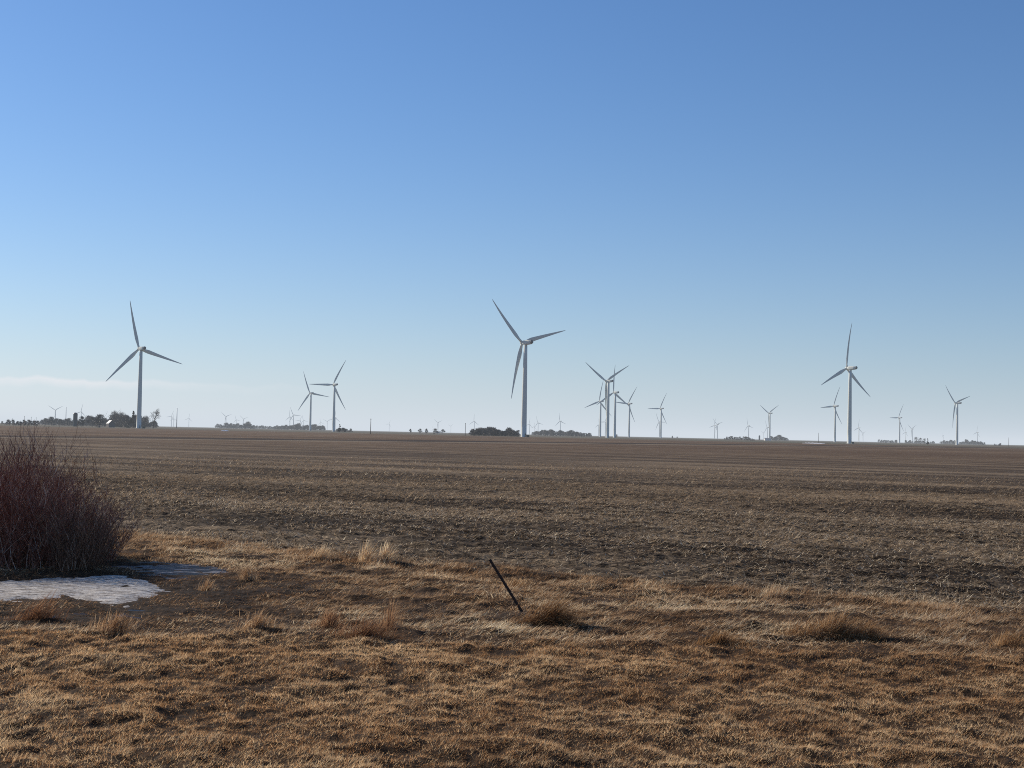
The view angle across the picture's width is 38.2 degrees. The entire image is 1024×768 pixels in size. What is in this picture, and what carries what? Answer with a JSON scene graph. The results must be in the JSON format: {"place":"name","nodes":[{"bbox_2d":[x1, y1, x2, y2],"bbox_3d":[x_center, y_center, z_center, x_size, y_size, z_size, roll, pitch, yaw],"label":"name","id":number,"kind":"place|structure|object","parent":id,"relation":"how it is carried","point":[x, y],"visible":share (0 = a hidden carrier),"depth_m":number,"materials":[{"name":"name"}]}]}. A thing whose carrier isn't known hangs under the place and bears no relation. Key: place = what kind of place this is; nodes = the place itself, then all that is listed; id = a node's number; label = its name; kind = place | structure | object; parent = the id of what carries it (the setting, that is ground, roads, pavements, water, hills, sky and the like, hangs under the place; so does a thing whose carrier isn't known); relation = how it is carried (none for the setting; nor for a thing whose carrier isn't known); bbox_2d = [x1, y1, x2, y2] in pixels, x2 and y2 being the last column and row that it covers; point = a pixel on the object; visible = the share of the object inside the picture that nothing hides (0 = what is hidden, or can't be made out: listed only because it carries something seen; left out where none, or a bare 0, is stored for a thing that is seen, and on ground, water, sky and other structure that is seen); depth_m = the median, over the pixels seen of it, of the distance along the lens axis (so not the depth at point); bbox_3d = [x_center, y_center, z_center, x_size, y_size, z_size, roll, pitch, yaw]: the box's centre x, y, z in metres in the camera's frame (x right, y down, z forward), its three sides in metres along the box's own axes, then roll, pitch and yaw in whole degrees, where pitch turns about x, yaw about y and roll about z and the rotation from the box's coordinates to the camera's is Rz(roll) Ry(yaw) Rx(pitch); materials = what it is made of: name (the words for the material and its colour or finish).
{"place":"outdoors","nodes":[
{"label":"outdoors","id":0,"kind":"place"},
{"bbox_2d":[0,423,1023,767],"bbox_3d":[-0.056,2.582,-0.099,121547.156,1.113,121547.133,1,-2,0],"label":"ground","id":1,"kind":"structure","parent":0,"point":[922,461],"depth_m":25.38,"materials":[{"name":"brown soil"}]},
{"bbox_2d":[1,419,39,425],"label":"woodland","id":2,"kind":"object","parent":1,"relation":"on","point":[33,422],"visible":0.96,"depth_m":1630.66,"materials":[{"name":"plant"}]},
{"bbox_2d":[1,587,78,621],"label":"grass tussock","id":3,"kind":"object","parent":1,"relation":"on","point":[32,615],"depth_m":19.49,"materials":[{"name":"brown plant"}]},
{"bbox_2d":[46,416,56,425],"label":"bushy tree","id":4,"kind":"object","parent":1,"relation":"on","point":[51,418],"visible":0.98,"depth_m":2135.49,"materials":[{"name":"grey plant"}]},
{"bbox_2d":[39,418,87,425],"bbox_3d":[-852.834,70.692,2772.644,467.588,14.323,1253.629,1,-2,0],"label":"woodland","id":5,"kind":"object","parent":1,"relation":"on","point":[66,422],"visible":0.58,"depth_m":2256.32,"materials":[{"name":"plant"}]},
{"bbox_2d":[0,421,148,569],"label":"bare shrub","id":6,"kind":"object","parent":1,"relation":"on","point":[19,535],"visible":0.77,"depth_m":27.03,"materials":[{"name":"brown plant"}]},
{"bbox_2d":[73,412,77,425],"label":"silo","id":7,"kind":"object","parent":1,"relation":"on","point":[75,417],"visible":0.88,"depth_m":1802.08,"materials":[{"name":"silver metal"}]},
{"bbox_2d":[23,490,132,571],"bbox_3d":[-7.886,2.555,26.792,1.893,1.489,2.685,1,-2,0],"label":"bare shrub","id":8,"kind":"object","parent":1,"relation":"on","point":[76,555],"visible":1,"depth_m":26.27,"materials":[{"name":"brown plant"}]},
{"bbox_2d":[77,415,85,424],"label":"round tree","id":9,"kind":"object","parent":1,"relation":"on","point":[82,422],"visible":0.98,"depth_m":1730.97,"materials":[{"name":"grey plant"}]},
{"bbox_2d":[0,575,170,607],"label":"snow patch","id":10,"kind":"object","parent":1,"relation":"on","point":[109,588],"visible":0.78,"depth_m":23.33,"materials":[{"name":"white snow"}]},
{"bbox_2d":[86,417,95,425],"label":"bushy tree","id":11,"kind":"object","parent":1,"relation":"on","point":[90,420],"visible":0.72,"depth_m":1776.62,"materials":[{"name":"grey plant"}]},
{"bbox_2d":[92,414,105,427],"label":"bushy tree","id":12,"kind":"object","parent":1,"relation":"on","point":[98,418],"visible":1,"depth_m":1432.08,"materials":[{"name":"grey plant"}]},
{"bbox_2d":[106,420,114,426],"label":"farmhouse","id":13,"kind":"object","parent":1,"relation":"on","point":[110,423],"visible":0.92,"depth_m":1685.59,"materials":[{"name":"metal"}]},
{"bbox_2d":[108,410,119,421],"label":"bare tree","id":14,"kind":"object","parent":1,"relation":"on","point":[114,413],"visible":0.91,"depth_m":1907.17,"materials":[{"name":"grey plant"}]},
{"bbox_2d":[81,609,151,635],"bbox_3d":[-4.944,2.994,18.637,0.954,0.408,0.510,1,-2,0],"label":"grass tussock","id":15,"kind":"object","parent":1,"relation":"on","point":[117,629],"depth_m":18.56,"materials":[{"name":"plant"}]},
{"bbox_2d":[84,413,157,427],"bbox_3d":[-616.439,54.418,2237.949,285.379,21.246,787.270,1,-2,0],"label":"woodland","id":16,"kind":"object","parent":1,"relation":"on","point":[148,424],"visible":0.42,"depth_m":2105.29,"materials":[{"name":"plant"}]},
{"bbox_2d":[117,412,127,426],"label":"bare tree","id":17,"kind":"object","parent":1,"relation":"on","point":[121,417],"visible":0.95,"depth_m":1837.84,"materials":[{"name":"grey plant"}]},
{"bbox_2d":[123,415,130,427],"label":"round tree","id":18,"kind":"object","parent":1,"relation":"on","point":[127,422],"visible":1,"depth_m":1708.12,"materials":[{"name":"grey plant"}]},
{"bbox_2d":[126,411,135,427],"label":"dense tree","id":19,"kind":"object","parent":1,"relation":"on","point":[133,416],"visible":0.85,"depth_m":1752.59,"materials":[{"name":"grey plant"}]},
{"bbox_2d":[106,302,180,427],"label":"wind turbine","id":20,"kind":"object","parent":1,"relation":"on","point":[139,396],"visible":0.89,"depth_m":1481.89,"materials":[{"name":"metal"}]},
{"bbox_2d":[150,409,160,427],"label":"leaning tree","id":21,"kind":"object","parent":1,"relation":"on","point":[156,412],"visible":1,"depth_m":1704.11,"materials":[{"name":"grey plant"}]},
{"bbox_2d":[110,561,227,579],"bbox_3d":[-6.312,3.444,27.053,3.786,0.113,2.857,0,-2,35],"label":"ice patch","id":22,"kind":"object","parent":1,"relation":"on","point":[170,569],"visible":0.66,"depth_m":27.11,"materials":[{"name":"grey ice"}]},
{"bbox_2d":[194,576,218,590],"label":"grass tussock","id":23,"kind":"object","parent":1,"relation":"on","point":[207,587],"depth_m":23.54,"materials":[{"name":"plant"}]},
{"bbox_2d":[234,562,259,581],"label":"grass tussock","id":24,"kind":"object","parent":1,"relation":"on","point":[246,572],"depth_m":25.13,"materials":[{"name":"plant"}]},
{"bbox_2d":[214,422,281,429],"bbox_3d":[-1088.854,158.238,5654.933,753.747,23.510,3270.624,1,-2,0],"label":"woodland","id":25,"kind":"object","parent":1,"relation":"on","point":[245,425],"visible":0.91,"depth_m":4412.27,"materials":[{"name":"plant"}]},
{"bbox_2d":[222,610,289,631],"bbox_3d":[-3.278,3.050,19.095,0.908,0.356,0.438,1,-2,0],"label":"grass tussock","id":26,"kind":"object","parent":1,"relation":"on","point":[258,622],"depth_m":19.07,"materials":[{"name":"plant"}]},
{"bbox_2d":[274,423,325,430],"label":"woodland","id":27,"kind":"object","parent":1,"relation":"on","point":[297,426],"visible":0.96,"depth_m":4092.83,"materials":[{"name":"plant"}]},
{"bbox_2d":[298,371,327,430],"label":"wind turbine","id":28,"kind":"object","parent":1,"relation":"on","point":[311,393],"visible":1,"depth_m":3152.67,"materials":[{"name":"metal"}]},
{"bbox_2d":[308,542,335,561],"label":"grass tussock","id":29,"kind":"object","parent":1,"relation":"on","point":[322,555],"depth_m":29.55,"materials":[{"name":"plant"}]},
{"bbox_2d":[312,362,345,431],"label":"wind turbine","id":30,"kind":"object","parent":1,"relation":"on","point":[334,384],"visible":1,"depth_m":2516.20,"materials":[{"name":"metal"}]},
{"bbox_2d":[308,607,356,630],"bbox_3d":[-2.354,3.064,19.361,0.632,0.378,0.494,0,-2,22],"label":"grass tussock","id":31,"kind":"object","parent":1,"relation":"on","point":[330,623],"depth_m":19.32,"materials":[{"name":"brown plant"}]},
{"bbox_2d":[336,427,352,431],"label":"woodland","id":32,"kind":"object","parent":1,"relation":"on","point":[344,429],"visible":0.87,"depth_m":1960.55,"materials":[{"name":"plant"}]},
{"bbox_2d":[316,613,413,639],"bbox_3d":[-1.847,3.083,18.687,1.267,0.438,0.811,1,-2,0],"label":"grass tussock","id":33,"kind":"object","parent":1,"relation":"on","point":[368,632],"depth_m":18.65,"materials":[{"name":"brown plant"}]},
{"bbox_2d":[357,536,382,562],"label":"grass tussock","id":34,"kind":"object","parent":1,"relation":"on","point":[366,556],"depth_m":28.99,"materials":[{"name":"plant"}]},
{"bbox_2d":[374,542,404,563],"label":"grass tussock","id":35,"kind":"object","parent":1,"relation":"on","point":[386,557],"depth_m":28.90,"materials":[{"name":"plant"}]},
{"bbox_2d":[375,597,405,630],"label":"grass tussock","id":36,"kind":"object","parent":1,"relation":"on","point":[389,617],"depth_m":19.39,"materials":[{"name":"brown plant"}]},
{"bbox_2d":[469,426,519,436],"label":"woodland","id":37,"kind":"object","parent":1,"relation":"on","point":[493,431],"visible":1,"depth_m":1429.72,"materials":[{"name":"plant"}]},
{"bbox_2d":[489,559,522,611],"bbox_3d":[-0.020,3.059,21.587,0.045,1.165,0.035,-33,-8,8],"label":"leaning stake","id":38,"kind":"object","parent":1,"relation":"on","point":[505,584],"visible":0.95,"depth_m":21.60,"materials":[{"name":"metal"}]},
{"bbox_2d":[0,624,1023,767],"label":"lawn grass","id":39,"kind":"structure","parent":1,"relation":"on","point":[456,657],"depth_m":14.35,"materials":[{"name":"brown plant"}]},
{"bbox_2d":[686,629,754,646],"bbox_3d":[2.637,3.183,18.572,0.977,0.282,0.437,1,-2,0],"label":"grass tussock","id":40,"kind":"object","parent":39,"relation":"on","point":[721,639],"depth_m":18.52,"materials":[{"name":"plant"}]},
{"bbox_2d":[0,526,1023,659],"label":"matted grass","id":41,"kind":"structure","parent":1,"relation":"on","point":[922,617],"depth_m":22.63,"materials":[{"name":"plant"}]},
{"bbox_2d":[2,451,1023,617],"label":"crop residue","id":42,"kind":"object","parent":1,"relation":"on","point":[449,512],"visible":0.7,"depth_m":48.45},
{"bbox_2d":[490,577,540,587],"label":"grass tussock","id":43,"kind":"object","parent":1,"relation":"on","point":[513,584],"depth_m":25.10,"materials":[{"name":"plant"}]},
{"bbox_2d":[492,299,565,436],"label":"wind turbine","id":44,"kind":"object","parent":1,"relation":"on","point":[529,341],"visible":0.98,"depth_m":1249.79,"materials":[{"name":"metal"}]},
{"bbox_2d":[509,584,595,627],"bbox_3d":[0.658,3.120,19.995,1.268,0.912,0.926,2,-2,-19],"label":"grass tussock","id":45,"kind":"object","parent":1,"relation":"on","point":[557,615],"depth_m":20.05,"materials":[{"name":"plant"}]},
{"bbox_2d":[531,429,591,436],"bbox_3d":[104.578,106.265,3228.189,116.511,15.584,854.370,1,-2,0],"label":"woodland","id":46,"kind":"object","parent":1,"relation":"on","point":[550,432],"visible":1,"depth_m":3003.63,"materials":[{"name":"plant"}]},
{"bbox_2d":[585,383,609,436],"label":"wind turbine","id":47,"kind":"object","parent":1,"relation":"on","point":[600,412],"visible":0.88,"depth_m":3321.51,"materials":[{"name":"metal"}]},
{"bbox_2d":[586,363,627,437],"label":"wind turbine","id":48,"kind":"object","parent":1,"relation":"on","point":[607,386],"visible":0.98,"depth_m":2089.70,"materials":[{"name":"metal"}]},
{"bbox_2d":[597,369,629,437],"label":"wind turbine","id":49,"kind":"object","parent":1,"relation":"on","point":[614,426],"visible":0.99,"depth_m":2620.44,"materials":[{"name":"metal"}]},
{"bbox_2d":[616,389,635,436],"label":"wind turbine","id":50,"kind":"object","parent":1,"relation":"on","point":[628,403],"visible":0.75,"depth_m":3496.78,"materials":[{"name":"metal"}]},
{"bbox_2d":[648,393,666,437],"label":"wind turbine","id":51,"kind":"object","parent":1,"relation":"on","point":[660,408],"visible":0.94,"depth_m":4006.06,"materials":[{"name":"metal"}]},
{"bbox_2d":[724,436,754,440],"bbox_3d":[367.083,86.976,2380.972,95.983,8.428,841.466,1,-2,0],"label":"woodland","id":52,"kind":"object","parent":1,"relation":"on","point":[747,438],"visible":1,"depth_m":2526.61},
{"bbox_2d":[760,405,775,437],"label":"wind turbine","id":53,"kind":"object","parent":1,"relation":"on","point":[769,418],"visible":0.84,"depth_m":4375.18,"materials":[{"name":"metal"}]},
{"bbox_2d":[750,579,795,599],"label":"grass tussock","id":54,"kind":"object","parent":1,"relation":"on","point":[776,592],"depth_m":24.39,"materials":[{"name":"plant"}]},
{"bbox_2d":[770,435,788,440],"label":"woodland","id":55,"kind":"object","parent":1,"relation":"on","point":[778,437],"visible":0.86,"depth_m":4018.45,"materials":[{"name":"plant"}]},
{"bbox_2d":[821,390,840,441],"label":"wind turbine","id":56,"kind":"object","parent":1,"relation":"on","point":[835,411],"visible":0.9,"depth_m":3283.97,"materials":[{"name":"metal"}]},
{"bbox_2d":[774,606,896,643],"bbox_3d":[4.273,3.217,19.563,1.751,0.648,0.923,1,-2,0],"label":"grass tussock","id":57,"kind":"object","parent":1,"relation":"on","point":[838,629],"depth_m":19.49,"materials":[{"name":"plant"}]},
{"bbox_2d":[821,324,868,443],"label":"wind turbine","id":58,"kind":"object","parent":1,"relation":"on","point":[849,369],"visible":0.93,"depth_m":1567.89,"materials":[{"name":"metal"}]},
{"bbox_2d":[850,616,891,643],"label":"grass tussock","id":59,"kind":"object","parent":1,"relation":"on","point":[876,632],"depth_m":19.49,"materials":[{"name":"plant"}]},
{"bbox_2d":[878,439,896,442],"bbox_3d":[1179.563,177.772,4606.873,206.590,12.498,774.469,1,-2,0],"label":"woodland","id":60,"kind":"object","parent":1,"relation":"on","point":[888,441],"visible":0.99,"depth_m":4526.92,"materials":[{"name":"grey plant"}]},
{"bbox_2d":[891,404,903,442],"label":"wind turbine","id":61,"kind":"object","parent":1,"relation":"on","point":[899,423],"visible":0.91,"depth_m":4647.53,"materials":[{"name":"metal"}]},
{"bbox_2d":[905,440,934,443],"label":"woodland","id":62,"kind":"object","parent":1,"relation":"on","point":[909,441],"visible":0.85,"depth_m":4904.05,"materials":[{"name":"grey plant"}]},
{"bbox_2d":[939,440,955,443],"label":"woodland","id":63,"kind":"object","parent":1,"relation":"on","point":[948,442],"visible":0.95,"depth_m":5014.22,"materials":[{"name":"grey plant"}]},
{"bbox_2d":[946,387,969,444],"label":"wind turbine","id":64,"kind":"object","parent":1,"relation":"on","point":[957,402],"visible":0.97,"depth_m":2824.37,"materials":[{"name":"metal"}]},
{"bbox_2d":[958,439,984,444],"bbox_3d":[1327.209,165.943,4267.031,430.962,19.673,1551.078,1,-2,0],"label":"woodland","id":65,"kind":"object","parent":1,"relation":"on","point":[966,442],"visible":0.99,"depth_m":4692.67,"materials":[{"name":"grey plant"}]},
{"bbox_2d":[977,628,1023,647],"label":"grass tussock","id":66,"kind":"object","parent":1,"relation":"on","point":[1015,642],"depth_m":19.11,"materials":[{"name":"plant"}]},
{"bbox_2d":[0,0,1023,444],"label":"sky","id":67,"kind":"structure","parent":0,"point":[707,198],"materials":[{"name":"blue"}]}
]}

